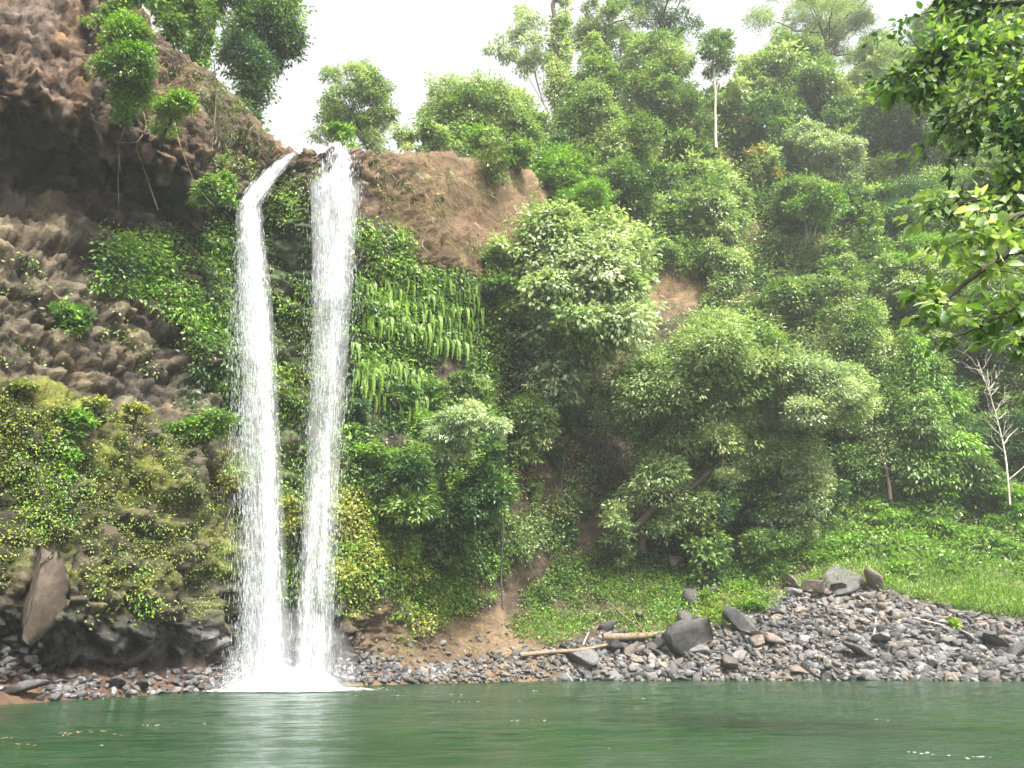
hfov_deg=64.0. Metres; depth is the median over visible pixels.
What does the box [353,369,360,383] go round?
hanging fern
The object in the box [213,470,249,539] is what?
plant
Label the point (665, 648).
rock
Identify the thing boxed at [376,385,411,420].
forest bush
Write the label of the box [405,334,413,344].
hanging fern
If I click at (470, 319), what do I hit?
hanging fern
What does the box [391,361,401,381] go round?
hanging fern
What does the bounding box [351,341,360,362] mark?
hanging fern
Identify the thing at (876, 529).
bank bush
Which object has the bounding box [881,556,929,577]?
bank bush
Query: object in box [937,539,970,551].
bank bush
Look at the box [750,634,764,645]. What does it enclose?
boulder
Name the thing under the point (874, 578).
boulder
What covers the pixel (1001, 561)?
bank bush
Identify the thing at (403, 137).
shrub
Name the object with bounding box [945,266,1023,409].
tree
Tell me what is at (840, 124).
forest bush
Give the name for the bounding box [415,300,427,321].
hanging fern
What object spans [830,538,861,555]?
bank bush
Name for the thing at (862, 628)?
rock
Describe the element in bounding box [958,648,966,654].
rock
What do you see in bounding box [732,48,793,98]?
tree
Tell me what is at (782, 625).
rock
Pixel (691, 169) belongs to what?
forest bush
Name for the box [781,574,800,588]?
boulder
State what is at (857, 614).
rock
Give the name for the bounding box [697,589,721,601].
bank bush
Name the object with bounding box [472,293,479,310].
hanging fern
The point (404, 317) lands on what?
hanging fern
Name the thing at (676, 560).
boulder
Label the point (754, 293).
slope undergrowth
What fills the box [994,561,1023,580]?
bank bush
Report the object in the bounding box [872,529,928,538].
bank bush
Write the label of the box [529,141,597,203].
shrub
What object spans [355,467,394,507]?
forest bush
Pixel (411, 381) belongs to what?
hanging fern
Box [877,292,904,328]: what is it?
forest bush
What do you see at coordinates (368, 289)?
hanging fern
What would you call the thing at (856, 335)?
tree
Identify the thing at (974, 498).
bank bush
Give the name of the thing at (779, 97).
forest bush
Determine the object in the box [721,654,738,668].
boulder
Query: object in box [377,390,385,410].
hanging fern
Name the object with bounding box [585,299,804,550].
tree
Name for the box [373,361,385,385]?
hanging fern
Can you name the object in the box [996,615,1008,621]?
rock
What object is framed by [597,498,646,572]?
shrub
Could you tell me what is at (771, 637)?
boulder
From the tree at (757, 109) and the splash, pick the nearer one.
the splash
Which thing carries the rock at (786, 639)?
on the cliff
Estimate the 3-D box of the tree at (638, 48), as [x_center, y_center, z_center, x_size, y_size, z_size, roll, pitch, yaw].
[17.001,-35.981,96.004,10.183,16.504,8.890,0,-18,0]
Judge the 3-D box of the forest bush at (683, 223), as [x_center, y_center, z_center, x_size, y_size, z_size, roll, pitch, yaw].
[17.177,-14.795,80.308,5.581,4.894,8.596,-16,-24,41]
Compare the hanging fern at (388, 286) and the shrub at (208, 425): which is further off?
the hanging fern at (388, 286)
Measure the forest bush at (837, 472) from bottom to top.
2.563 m
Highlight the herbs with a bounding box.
[501,531,802,645]
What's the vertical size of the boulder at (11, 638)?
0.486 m
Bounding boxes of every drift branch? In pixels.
[608,601,644,631]
[915,617,947,625]
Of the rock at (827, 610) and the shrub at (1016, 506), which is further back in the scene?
the shrub at (1016, 506)
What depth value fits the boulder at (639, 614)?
53.42 m
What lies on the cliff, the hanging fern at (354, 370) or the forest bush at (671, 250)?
the forest bush at (671, 250)
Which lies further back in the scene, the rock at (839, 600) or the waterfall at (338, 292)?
the rock at (839, 600)
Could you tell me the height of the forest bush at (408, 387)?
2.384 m
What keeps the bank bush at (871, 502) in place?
on the cliff
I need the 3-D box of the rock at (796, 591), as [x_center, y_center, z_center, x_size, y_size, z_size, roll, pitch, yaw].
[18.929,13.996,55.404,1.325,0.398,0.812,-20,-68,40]
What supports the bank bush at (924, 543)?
on the cliff
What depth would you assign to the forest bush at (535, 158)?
71.33 m
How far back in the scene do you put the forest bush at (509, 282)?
57.45 m
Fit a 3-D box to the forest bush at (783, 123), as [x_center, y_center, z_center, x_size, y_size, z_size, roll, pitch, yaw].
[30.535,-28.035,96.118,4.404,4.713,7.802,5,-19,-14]
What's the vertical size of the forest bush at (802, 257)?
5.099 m
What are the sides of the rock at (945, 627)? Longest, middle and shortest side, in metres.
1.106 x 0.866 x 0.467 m
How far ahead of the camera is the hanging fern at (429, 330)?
52.83 m
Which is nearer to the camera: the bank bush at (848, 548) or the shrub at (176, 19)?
the shrub at (176, 19)
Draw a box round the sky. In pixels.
[139,0,995,158]
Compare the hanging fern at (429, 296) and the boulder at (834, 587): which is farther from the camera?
the boulder at (834, 587)
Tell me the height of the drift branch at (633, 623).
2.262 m
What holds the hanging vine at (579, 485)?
hanging from the wall creeper at (414, 557)
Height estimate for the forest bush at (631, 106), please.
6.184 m
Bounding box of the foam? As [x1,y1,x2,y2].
[217,687,354,691]
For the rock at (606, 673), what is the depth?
48.39 m
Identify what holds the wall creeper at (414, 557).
attached to the cliff
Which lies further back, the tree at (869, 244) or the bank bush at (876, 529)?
the tree at (869, 244)
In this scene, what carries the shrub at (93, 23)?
on the cliff
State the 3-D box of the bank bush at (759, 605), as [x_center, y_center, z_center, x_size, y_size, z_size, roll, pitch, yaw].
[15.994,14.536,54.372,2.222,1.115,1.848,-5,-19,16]
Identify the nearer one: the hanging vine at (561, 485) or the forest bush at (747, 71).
the hanging vine at (561, 485)
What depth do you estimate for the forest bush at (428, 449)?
50.48 m
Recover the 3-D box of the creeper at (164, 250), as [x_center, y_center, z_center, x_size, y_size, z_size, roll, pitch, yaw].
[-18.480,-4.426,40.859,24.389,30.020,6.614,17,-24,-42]
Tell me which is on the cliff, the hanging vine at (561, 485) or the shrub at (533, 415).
the shrub at (533, 415)
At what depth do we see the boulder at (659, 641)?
51.20 m
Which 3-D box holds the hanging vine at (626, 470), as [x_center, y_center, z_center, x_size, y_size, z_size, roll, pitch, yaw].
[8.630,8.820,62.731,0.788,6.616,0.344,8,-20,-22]
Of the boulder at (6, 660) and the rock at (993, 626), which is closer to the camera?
the boulder at (6, 660)
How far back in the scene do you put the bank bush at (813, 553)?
58.70 m
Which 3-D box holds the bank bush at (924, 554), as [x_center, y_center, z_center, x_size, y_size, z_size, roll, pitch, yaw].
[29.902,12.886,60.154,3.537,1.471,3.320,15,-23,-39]
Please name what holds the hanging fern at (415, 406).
attached to the wall creeper at (414, 557)
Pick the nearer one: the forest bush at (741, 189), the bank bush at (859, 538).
the bank bush at (859, 538)
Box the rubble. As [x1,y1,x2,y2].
[0,571,1023,700]
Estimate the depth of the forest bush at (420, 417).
51.16 m
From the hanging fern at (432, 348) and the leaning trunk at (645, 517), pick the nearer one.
the hanging fern at (432, 348)
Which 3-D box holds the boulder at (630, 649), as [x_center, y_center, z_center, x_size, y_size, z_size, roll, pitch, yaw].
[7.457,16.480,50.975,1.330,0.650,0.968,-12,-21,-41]
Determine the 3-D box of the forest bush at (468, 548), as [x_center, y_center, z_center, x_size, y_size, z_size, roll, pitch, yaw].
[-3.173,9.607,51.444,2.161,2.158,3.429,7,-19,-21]
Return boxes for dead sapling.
[956,346,1023,504]
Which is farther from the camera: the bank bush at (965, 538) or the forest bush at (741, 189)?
the forest bush at (741, 189)
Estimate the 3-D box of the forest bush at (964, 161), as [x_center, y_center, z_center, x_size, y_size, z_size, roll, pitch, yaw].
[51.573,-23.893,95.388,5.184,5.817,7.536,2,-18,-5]
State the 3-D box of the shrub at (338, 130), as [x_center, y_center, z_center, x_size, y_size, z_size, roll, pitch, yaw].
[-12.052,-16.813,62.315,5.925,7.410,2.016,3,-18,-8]
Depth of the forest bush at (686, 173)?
82.40 m
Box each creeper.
[0,27,357,609]
[320,155,737,641]
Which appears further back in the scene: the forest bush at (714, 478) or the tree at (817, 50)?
the tree at (817, 50)
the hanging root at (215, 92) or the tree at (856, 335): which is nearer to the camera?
the hanging root at (215, 92)
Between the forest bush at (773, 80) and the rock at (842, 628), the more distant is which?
the forest bush at (773, 80)
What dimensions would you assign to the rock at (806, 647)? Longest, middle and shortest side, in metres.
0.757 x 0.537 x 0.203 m
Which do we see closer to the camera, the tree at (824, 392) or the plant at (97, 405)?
the plant at (97, 405)
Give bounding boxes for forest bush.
[339,395,376,440]
[350,438,399,477]
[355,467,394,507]
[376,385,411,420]
[387,446,406,461]
[389,381,420,420]
[400,406,436,441]
[402,434,438,467]
[421,376,450,408]
[432,474,452,502]
[439,545,467,573]
[444,469,471,487]
[449,368,493,404]
[454,527,477,552]
[455,442,473,463]
[476,388,497,409]
[477,432,508,464]
[479,269,529,322]
[480,506,509,540]
[481,229,537,289]
[492,461,525,480]
[524,478,545,501]
[532,150,551,167]
[542,132,569,149]
[546,444,566,468]
[550,137,602,179]
[551,515,580,548]
[557,412,585,440]
[559,405,572,413]
[574,497,597,518]
[588,165,635,186]
[619,99,637,118]
[622,191,666,224]
[636,236,668,281]
[651,200,713,250]
[654,163,691,195]
[654,233,690,278]
[657,126,721,163]
[659,513,696,549]
[676,161,704,182]
[679,145,737,179]
[688,107,720,148]
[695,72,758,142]
[699,463,722,486]
[700,83,725,97]
[720,170,759,225]
[722,523,740,541]
[726,107,776,159]
[729,63,788,102]
[738,140,782,195]
[742,71,792,104]
[742,183,790,235]
[744,458,783,481]
[746,260,778,293]
[751,89,798,142]
[762,228,823,275]
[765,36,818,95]
[770,113,795,154]
[772,268,796,281]
[773,151,800,186]
[778,96,812,127]
[785,149,835,180]
[796,297,835,332]
[801,230,855,277]
[823,290,879,319]
[826,471,839,480]
[827,455,845,478]
[829,69,858,87]
[830,93,860,126]
[830,116,887,151]
[833,149,875,180]
[834,245,852,277]
[839,48,889,88]
[840,183,869,229]
[845,83,876,121]
[859,181,897,207]
[862,150,899,187]
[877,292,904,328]
[885,321,902,357]
[894,322,966,366]
[902,157,963,183]
[930,60,991,94]
[936,375,977,404]
[944,151,977,165]
[946,339,984,379]
[953,379,1005,412]
[962,353,1005,383]
[974,364,1023,417]
[979,71,1011,97]
[980,91,1015,116]
[988,95,1021,118]
[990,381,1023,411]
[1012,49,1023,77]
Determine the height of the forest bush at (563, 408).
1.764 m
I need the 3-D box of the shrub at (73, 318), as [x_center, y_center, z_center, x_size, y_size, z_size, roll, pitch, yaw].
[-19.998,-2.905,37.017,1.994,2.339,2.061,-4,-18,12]
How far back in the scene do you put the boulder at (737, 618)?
52.07 m
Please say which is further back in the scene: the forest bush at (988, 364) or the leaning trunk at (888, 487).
the forest bush at (988, 364)
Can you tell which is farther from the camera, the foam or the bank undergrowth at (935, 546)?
the bank undergrowth at (935, 546)
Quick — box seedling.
[945,616,962,629]
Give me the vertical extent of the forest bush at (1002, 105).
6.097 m
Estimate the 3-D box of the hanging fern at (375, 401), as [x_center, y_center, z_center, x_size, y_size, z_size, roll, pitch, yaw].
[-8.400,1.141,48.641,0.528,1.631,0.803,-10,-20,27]
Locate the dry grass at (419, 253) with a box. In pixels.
[117,23,721,665]
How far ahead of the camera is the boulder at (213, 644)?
37.48 m
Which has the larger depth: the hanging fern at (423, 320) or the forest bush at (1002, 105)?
the forest bush at (1002, 105)
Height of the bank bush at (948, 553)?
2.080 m
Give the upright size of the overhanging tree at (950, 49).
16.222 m
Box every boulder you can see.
[0,656,21,666]
[0,679,49,693]
[1,634,19,641]
[21,544,70,645]
[84,628,101,638]
[107,675,125,685]
[114,643,153,669]
[135,678,148,689]
[172,605,184,618]
[176,627,219,643]
[199,634,232,656]
[394,603,412,616]
[566,649,599,668]
[597,620,616,631]
[606,638,624,652]
[624,643,642,655]
[634,611,642,616]
[654,632,664,651]
[661,617,712,656]
[665,556,685,572]
[677,610,693,619]
[682,585,697,606]
[701,585,718,591]
[721,606,756,632]
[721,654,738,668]
[732,650,747,661]
[750,630,785,644]
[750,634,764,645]
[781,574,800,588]
[799,579,824,593]
[821,565,863,595]
[830,583,846,590]
[842,641,873,657]
[864,568,882,590]
[871,633,891,641]
[982,632,1008,646]
[1005,641,1023,655]
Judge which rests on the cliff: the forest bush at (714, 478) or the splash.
the forest bush at (714, 478)
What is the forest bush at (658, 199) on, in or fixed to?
on the cliff
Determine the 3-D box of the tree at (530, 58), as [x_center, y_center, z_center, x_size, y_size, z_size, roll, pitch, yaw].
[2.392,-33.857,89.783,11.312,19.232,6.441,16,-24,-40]
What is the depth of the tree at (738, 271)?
76.34 m
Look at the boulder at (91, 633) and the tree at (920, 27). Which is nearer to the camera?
the boulder at (91, 633)
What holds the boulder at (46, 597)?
on the cliff
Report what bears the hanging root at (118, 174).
hanging from the cliff
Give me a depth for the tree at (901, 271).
77.03 m
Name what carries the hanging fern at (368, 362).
attached to the wall creeper at (414, 557)
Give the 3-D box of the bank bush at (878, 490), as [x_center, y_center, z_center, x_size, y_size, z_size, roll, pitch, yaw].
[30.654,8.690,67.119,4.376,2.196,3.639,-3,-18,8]
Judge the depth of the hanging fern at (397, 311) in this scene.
51.53 m
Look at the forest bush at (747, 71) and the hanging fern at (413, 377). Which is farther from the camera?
the forest bush at (747, 71)
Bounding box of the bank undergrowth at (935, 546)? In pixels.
[729,471,1023,582]
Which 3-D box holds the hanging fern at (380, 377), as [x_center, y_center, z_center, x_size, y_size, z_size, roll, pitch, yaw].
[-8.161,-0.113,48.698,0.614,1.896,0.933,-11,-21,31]
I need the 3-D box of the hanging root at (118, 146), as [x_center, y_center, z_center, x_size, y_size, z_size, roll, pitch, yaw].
[-18.864,-12.105,39.694,0.302,3.401,1.321,7,-19,-21]
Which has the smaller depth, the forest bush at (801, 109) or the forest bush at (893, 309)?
the forest bush at (893, 309)
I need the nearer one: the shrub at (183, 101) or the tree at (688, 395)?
the shrub at (183, 101)
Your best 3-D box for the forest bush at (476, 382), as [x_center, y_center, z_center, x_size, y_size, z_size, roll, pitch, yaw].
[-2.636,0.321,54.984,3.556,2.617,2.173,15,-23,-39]
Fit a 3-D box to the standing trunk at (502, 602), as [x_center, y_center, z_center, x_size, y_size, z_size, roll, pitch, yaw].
[-0.630,9.891,50.992,0.276,8.055,0.608,3,-18,-8]
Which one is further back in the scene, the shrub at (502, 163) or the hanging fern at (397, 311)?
the shrub at (502, 163)
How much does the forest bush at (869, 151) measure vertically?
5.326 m
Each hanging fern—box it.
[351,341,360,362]
[352,375,367,399]
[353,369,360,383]
[355,368,365,394]
[359,362,366,380]
[361,358,369,369]
[361,373,375,400]
[362,315,371,330]
[365,283,373,300]
[369,393,377,416]
[371,314,382,343]
[372,367,383,397]
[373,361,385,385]
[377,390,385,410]
[378,321,389,340]
[378,362,389,386]
[383,278,390,294]
[384,316,393,334]
[386,276,395,291]
[389,300,398,325]
[390,366,397,378]
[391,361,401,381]
[396,368,407,383]
[398,301,407,319]
[399,292,407,307]
[400,404,410,425]
[402,315,410,330]
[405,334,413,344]
[406,278,415,300]
[406,301,416,326]
[406,397,417,416]
[408,377,417,404]
[411,368,424,394]
[412,374,420,392]
[413,311,424,324]
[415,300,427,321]
[420,323,430,343]
[420,394,428,407]
[427,294,435,310]
[427,337,434,359]
[428,335,438,358]
[430,314,442,337]
[432,318,440,344]
[438,336,448,361]
[443,276,450,298]
[445,279,452,294]
[452,342,461,363]
[453,339,460,355]
[457,340,469,365]
[459,306,469,327]
[464,329,471,348]
[466,316,474,335]
[471,307,483,329]
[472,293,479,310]
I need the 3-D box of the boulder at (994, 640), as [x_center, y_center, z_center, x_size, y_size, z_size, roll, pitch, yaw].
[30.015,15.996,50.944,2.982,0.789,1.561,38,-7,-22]
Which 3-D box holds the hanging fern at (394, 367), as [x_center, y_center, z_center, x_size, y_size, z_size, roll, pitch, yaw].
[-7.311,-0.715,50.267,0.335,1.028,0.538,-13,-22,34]
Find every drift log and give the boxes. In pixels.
[519,644,607,657]
[604,631,664,640]
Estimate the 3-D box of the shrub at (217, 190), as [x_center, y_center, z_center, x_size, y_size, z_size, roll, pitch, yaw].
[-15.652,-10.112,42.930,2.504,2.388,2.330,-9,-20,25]
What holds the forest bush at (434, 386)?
on the cliff
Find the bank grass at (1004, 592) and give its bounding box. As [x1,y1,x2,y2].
[788,552,1023,618]
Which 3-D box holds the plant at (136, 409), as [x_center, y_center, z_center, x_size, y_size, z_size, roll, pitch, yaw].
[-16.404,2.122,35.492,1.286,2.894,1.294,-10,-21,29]
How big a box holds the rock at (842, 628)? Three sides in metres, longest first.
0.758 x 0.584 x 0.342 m
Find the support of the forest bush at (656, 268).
on the cliff
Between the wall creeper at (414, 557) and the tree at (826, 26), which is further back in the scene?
the tree at (826, 26)
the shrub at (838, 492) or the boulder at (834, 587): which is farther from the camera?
the shrub at (838, 492)
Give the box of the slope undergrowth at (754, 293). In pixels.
[472,67,1023,557]
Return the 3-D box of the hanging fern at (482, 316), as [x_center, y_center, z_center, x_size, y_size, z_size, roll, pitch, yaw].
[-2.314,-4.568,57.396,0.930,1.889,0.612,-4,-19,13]
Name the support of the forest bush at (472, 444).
on the cliff
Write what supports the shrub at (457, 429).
on the cliff
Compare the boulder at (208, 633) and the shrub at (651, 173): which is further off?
the shrub at (651, 173)
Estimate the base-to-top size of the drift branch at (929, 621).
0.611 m
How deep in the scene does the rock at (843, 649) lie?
50.59 m
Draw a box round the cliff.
[0,0,1023,704]
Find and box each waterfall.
[220,154,295,688]
[289,144,368,688]
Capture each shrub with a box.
[38,296,99,337]
[48,404,101,483]
[77,0,158,37]
[82,3,165,134]
[93,230,145,301]
[143,0,222,53]
[144,83,200,147]
[161,404,249,444]
[186,168,240,211]
[317,118,359,153]
[370,440,448,560]
[388,120,420,153]
[394,396,516,486]
[410,114,462,152]
[420,459,525,570]
[456,132,521,187]
[457,120,536,173]
[502,372,565,475]
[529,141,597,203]
[547,175,621,221]
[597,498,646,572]
[599,162,668,216]
[663,453,733,594]
[685,478,756,585]
[731,473,808,555]
[736,525,800,585]
[807,475,853,539]
[852,457,896,509]
[920,470,976,500]
[968,472,1023,536]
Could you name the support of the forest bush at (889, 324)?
on the cliff
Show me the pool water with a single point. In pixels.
(743, 724)
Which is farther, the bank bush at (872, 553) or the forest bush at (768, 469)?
the forest bush at (768, 469)
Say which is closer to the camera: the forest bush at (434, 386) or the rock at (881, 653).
the rock at (881, 653)
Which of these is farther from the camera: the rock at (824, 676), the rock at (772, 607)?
the rock at (772, 607)
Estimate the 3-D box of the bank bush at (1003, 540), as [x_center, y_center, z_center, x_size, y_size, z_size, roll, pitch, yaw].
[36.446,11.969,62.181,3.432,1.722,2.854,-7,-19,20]
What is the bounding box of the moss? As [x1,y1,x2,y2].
[0,387,249,632]
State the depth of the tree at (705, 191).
79.42 m
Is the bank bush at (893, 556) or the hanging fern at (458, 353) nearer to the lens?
the hanging fern at (458, 353)
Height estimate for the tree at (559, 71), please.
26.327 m
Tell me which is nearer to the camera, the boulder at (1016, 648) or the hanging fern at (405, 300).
the boulder at (1016, 648)
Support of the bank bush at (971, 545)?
on the cliff
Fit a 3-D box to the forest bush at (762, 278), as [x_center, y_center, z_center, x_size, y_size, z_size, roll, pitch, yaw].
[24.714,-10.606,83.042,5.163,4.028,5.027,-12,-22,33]
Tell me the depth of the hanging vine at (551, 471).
58.69 m
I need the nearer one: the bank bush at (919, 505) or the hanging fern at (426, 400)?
the hanging fern at (426, 400)
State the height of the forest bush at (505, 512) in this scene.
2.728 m
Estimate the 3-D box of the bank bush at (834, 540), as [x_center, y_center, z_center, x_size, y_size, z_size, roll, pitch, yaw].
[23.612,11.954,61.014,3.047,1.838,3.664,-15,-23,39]
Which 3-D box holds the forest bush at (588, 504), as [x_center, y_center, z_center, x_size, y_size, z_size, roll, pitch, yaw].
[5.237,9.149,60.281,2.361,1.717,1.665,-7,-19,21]
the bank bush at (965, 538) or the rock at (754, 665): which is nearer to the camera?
the rock at (754, 665)
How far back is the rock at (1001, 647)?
50.33 m
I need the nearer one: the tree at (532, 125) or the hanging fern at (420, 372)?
the hanging fern at (420, 372)
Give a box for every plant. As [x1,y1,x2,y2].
[3,376,41,415]
[78,394,113,448]
[119,401,154,465]
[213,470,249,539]
[276,488,310,560]
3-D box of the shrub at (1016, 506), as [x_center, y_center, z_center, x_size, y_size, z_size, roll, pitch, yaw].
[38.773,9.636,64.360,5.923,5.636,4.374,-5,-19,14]
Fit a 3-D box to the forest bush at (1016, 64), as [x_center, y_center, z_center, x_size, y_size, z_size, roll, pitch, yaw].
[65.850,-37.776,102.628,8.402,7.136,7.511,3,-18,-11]
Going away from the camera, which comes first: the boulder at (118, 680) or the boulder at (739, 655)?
the boulder at (118, 680)
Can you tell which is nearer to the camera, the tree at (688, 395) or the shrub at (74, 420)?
the shrub at (74, 420)
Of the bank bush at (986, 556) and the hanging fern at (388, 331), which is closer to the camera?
the hanging fern at (388, 331)
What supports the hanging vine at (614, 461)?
hanging from the wall creeper at (414, 557)
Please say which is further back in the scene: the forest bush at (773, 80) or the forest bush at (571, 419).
the forest bush at (773, 80)
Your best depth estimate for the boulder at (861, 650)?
49.85 m
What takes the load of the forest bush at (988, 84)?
on the cliff
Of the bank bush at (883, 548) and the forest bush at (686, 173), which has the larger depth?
the forest bush at (686, 173)
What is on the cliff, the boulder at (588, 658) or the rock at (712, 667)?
the rock at (712, 667)
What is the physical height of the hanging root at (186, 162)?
5.673 m
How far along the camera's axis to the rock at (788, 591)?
55.10 m
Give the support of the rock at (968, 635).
on the cliff
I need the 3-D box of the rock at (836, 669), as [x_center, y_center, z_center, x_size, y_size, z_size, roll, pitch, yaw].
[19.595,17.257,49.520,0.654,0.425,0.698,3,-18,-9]
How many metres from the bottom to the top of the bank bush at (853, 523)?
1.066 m
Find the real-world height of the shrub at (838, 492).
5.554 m
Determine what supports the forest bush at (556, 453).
on the cliff
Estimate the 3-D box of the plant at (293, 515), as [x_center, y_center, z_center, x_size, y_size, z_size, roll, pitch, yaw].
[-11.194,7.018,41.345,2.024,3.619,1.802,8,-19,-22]
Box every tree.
[179,0,254,71]
[211,0,316,135]
[301,57,414,154]
[408,62,529,158]
[480,1,551,118]
[496,86,567,166]
[500,192,668,410]
[539,0,578,135]
[546,29,669,227]
[566,0,648,128]
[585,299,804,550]
[607,0,706,86]
[612,24,697,120]
[619,52,710,141]
[655,157,755,279]
[680,27,740,148]
[697,200,754,321]
[718,87,786,194]
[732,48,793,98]
[737,343,892,542]
[738,271,832,354]
[739,0,882,68]
[757,25,837,85]
[758,168,860,272]
[776,115,870,189]
[781,51,864,132]
[816,249,924,513]
[844,27,915,89]
[846,71,1011,186]
[851,178,894,326]
[857,0,1023,254]
[871,244,977,354]
[873,173,979,260]
[883,324,1014,525]
[886,222,982,271]
[892,179,1023,366]
[900,0,1023,84]
[924,141,1023,277]
[944,386,1023,484]
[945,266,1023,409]
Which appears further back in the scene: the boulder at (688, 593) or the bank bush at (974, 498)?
the bank bush at (974, 498)
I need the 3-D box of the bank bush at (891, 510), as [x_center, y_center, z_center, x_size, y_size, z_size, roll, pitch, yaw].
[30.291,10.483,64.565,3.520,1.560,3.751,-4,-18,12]
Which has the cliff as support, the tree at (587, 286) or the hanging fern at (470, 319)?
the tree at (587, 286)
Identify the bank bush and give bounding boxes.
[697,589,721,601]
[723,579,752,590]
[737,595,769,610]
[749,559,791,576]
[783,529,818,550]
[793,548,837,564]
[811,519,823,536]
[813,534,845,552]
[828,517,848,531]
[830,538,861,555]
[831,529,867,547]
[839,497,884,517]
[841,548,868,560]
[844,521,860,531]
[850,511,908,530]
[850,546,882,560]
[852,523,902,535]
[861,482,914,500]
[866,544,913,559]
[868,535,893,545]
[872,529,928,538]
[877,536,918,552]
[879,507,916,523]
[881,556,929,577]
[884,551,915,561]
[887,531,927,549]
[893,494,924,504]
[893,499,933,513]
[897,531,930,550]
[905,511,957,532]
[911,516,937,530]
[912,550,935,564]
[924,526,963,537]
[928,561,963,574]
[931,547,982,564]
[933,507,962,520]
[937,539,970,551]
[952,533,1000,549]
[953,529,993,548]
[955,524,978,532]
[955,525,979,535]
[959,493,977,501]
[959,542,979,552]
[966,509,992,518]
[967,524,1005,541]
[967,553,1007,565]
[975,512,1015,533]
[975,533,1018,548]
[983,558,1017,567]
[984,533,1010,539]
[987,544,1023,559]
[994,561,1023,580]
[997,541,1023,559]
[1003,525,1023,539]
[1013,519,1023,526]
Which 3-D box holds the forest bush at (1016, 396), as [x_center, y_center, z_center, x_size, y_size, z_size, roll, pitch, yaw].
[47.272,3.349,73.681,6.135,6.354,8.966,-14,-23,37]
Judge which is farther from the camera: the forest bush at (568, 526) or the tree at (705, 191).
the tree at (705, 191)
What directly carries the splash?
on the pool water
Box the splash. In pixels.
[203,595,386,691]
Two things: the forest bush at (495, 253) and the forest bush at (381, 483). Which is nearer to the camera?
the forest bush at (381, 483)
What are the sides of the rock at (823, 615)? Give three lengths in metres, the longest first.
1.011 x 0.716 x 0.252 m
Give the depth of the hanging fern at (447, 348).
54.56 m
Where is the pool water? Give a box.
[0,680,1023,767]
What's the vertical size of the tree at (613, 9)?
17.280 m
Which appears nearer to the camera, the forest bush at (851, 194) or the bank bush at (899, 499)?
the bank bush at (899, 499)
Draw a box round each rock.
[489,655,499,660]
[592,669,602,679]
[600,671,610,676]
[627,661,639,671]
[646,642,656,649]
[651,649,660,655]
[662,645,670,651]
[675,676,687,679]
[689,644,709,653]
[707,664,720,670]
[747,662,760,667]
[767,604,775,610]
[777,622,784,627]
[783,587,793,594]
[784,637,791,642]
[785,664,808,673]
[788,587,802,595]
[800,612,809,618]
[803,644,810,649]
[817,614,830,617]
[819,672,832,680]
[823,608,830,614]
[830,645,848,652]
[830,667,840,672]
[834,597,842,604]
[838,625,846,631]
[839,634,847,640]
[847,637,859,643]
[850,612,862,616]
[850,617,859,621]
[855,656,868,661]
[856,625,866,631]
[859,619,868,624]
[877,651,888,655]
[883,645,899,653]
[889,628,907,640]
[916,634,926,639]
[926,659,938,668]
[935,633,954,643]
[938,619,947,623]
[939,625,950,629]
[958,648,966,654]
[959,629,975,640]
[971,622,986,625]
[974,631,995,639]
[988,664,998,670]
[990,622,1008,632]
[992,645,1007,650]
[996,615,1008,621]
[1007,634,1018,642]
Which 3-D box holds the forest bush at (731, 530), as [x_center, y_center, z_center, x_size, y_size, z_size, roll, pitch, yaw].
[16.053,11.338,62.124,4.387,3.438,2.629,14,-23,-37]
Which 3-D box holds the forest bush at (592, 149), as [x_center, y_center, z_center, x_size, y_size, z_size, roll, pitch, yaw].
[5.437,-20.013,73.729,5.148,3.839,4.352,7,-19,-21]
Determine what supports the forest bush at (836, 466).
on the cliff
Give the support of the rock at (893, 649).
on the cliff
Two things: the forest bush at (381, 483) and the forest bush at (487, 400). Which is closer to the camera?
the forest bush at (381, 483)
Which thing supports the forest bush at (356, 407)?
on the cliff
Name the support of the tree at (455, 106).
on the cliff
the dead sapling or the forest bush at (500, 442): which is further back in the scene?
the dead sapling
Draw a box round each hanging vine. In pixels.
[541,444,555,498]
[561,456,571,519]
[566,457,571,513]
[569,449,580,530]
[609,437,623,489]
[624,457,628,485]
[625,443,637,499]
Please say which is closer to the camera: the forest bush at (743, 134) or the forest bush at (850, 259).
the forest bush at (850, 259)
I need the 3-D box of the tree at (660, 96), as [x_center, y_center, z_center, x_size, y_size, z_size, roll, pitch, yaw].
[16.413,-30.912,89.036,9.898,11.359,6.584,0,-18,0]
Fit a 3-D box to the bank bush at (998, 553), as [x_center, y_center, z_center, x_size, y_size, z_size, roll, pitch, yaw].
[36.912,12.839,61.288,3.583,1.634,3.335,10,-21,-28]
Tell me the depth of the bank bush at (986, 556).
59.91 m
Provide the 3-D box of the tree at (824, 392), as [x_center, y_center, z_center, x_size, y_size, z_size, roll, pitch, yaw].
[20.750,4.576,58.923,12.618,14.172,11.470,11,-21,-31]
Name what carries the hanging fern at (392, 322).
attached to the wall creeper at (414, 557)
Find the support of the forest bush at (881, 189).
on the cliff
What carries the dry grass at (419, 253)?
on the cliff
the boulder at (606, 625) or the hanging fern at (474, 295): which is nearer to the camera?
the boulder at (606, 625)
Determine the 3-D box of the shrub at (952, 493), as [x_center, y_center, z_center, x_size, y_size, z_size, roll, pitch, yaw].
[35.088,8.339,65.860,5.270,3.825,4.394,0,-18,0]
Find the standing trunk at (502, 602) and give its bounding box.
[500,509,503,609]
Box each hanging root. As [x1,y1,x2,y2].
[117,150,120,201]
[118,126,124,170]
[119,112,146,142]
[135,148,157,208]
[173,114,213,205]
[212,60,215,146]
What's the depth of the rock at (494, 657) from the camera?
48.40 m
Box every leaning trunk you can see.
[626,460,720,537]
[871,415,891,499]
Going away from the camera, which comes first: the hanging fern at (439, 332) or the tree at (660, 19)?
the hanging fern at (439, 332)
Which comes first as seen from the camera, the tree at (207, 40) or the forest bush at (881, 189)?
the tree at (207, 40)

